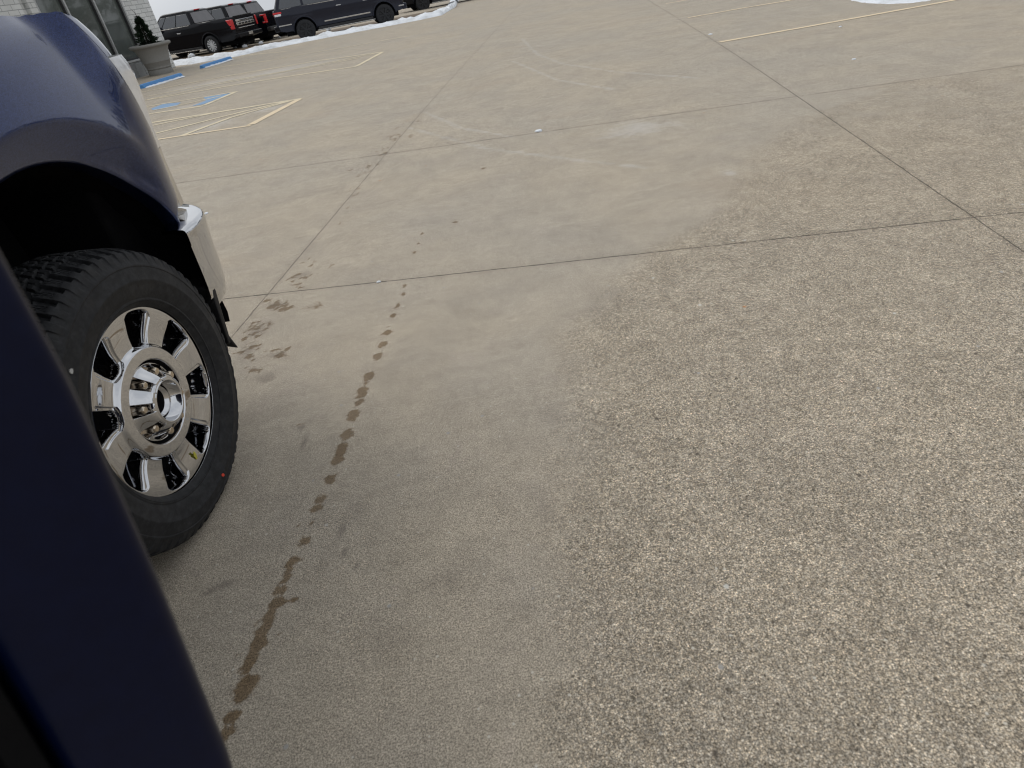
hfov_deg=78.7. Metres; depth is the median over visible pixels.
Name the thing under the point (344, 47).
parking line
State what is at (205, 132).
parking line
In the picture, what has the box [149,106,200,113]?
parking line
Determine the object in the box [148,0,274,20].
sky
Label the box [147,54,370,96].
parking line
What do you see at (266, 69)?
parking line
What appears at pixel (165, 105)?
blue parking marking
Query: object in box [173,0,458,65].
snow bank
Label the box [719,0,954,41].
parking line
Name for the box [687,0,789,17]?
parking line
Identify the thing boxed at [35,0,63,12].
window frame
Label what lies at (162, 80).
wheel stop
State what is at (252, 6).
car
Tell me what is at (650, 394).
lot ground
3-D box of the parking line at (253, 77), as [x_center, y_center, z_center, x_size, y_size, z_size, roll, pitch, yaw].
[-6.034,-7.165,14.597,4.936,0.011,0.521,-15,34,-7]
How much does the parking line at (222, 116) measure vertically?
0.014 m
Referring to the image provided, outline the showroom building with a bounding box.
[0,0,174,77]
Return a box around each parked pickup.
[188,3,283,53]
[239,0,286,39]
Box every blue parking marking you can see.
[151,102,180,109]
[193,93,229,105]
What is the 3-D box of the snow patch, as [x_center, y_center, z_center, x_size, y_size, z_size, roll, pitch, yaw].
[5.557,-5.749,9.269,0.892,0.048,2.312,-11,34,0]
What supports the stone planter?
on the lot ground
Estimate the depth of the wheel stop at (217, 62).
21.58 m
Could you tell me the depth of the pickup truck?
1.50 m
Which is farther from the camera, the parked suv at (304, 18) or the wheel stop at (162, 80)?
the parked suv at (304, 18)
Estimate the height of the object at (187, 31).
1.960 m
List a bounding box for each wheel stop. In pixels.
[139,73,184,88]
[200,56,232,68]
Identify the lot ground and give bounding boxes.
[136,0,1023,767]
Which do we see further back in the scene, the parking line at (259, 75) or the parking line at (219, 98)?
the parking line at (259, 75)
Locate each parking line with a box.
[143,52,379,91]
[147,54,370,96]
[147,58,356,99]
[147,91,236,106]
[148,66,355,99]
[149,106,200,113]
[152,98,300,122]
[155,110,226,124]
[157,101,286,132]
[158,125,250,139]
[182,100,292,135]
[201,91,237,105]
[248,98,302,124]
[284,36,405,57]
[356,52,382,65]
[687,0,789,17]
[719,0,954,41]
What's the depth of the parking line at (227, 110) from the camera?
10.12 m
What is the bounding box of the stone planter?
[129,40,173,76]
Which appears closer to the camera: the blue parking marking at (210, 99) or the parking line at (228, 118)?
the parking line at (228, 118)
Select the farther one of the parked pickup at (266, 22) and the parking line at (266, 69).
the parked pickup at (266, 22)
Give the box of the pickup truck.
[0,11,238,767]
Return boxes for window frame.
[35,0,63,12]
[64,0,112,54]
[94,0,138,60]
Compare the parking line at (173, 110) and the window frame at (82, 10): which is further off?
the window frame at (82, 10)
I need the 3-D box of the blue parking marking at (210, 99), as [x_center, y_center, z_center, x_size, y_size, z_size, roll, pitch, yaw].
[-5.860,-5.502,12.069,0.640,0.018,1.328,-11,34,0]
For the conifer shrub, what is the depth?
21.13 m
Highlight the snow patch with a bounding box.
[851,0,929,3]
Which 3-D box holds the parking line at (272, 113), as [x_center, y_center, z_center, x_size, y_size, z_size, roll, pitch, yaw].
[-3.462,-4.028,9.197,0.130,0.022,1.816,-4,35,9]
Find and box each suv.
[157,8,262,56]
[272,0,406,37]
[403,0,447,9]
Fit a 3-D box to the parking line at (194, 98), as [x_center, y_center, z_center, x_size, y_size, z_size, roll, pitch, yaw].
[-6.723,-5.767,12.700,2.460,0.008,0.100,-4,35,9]
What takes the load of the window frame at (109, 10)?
in the showroom building
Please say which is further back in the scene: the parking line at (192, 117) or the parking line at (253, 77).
the parking line at (253, 77)
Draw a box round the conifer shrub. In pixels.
[131,9,160,45]
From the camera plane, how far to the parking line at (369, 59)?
13.98 m
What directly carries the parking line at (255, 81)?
on the lot ground
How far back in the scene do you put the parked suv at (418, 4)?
35.32 m

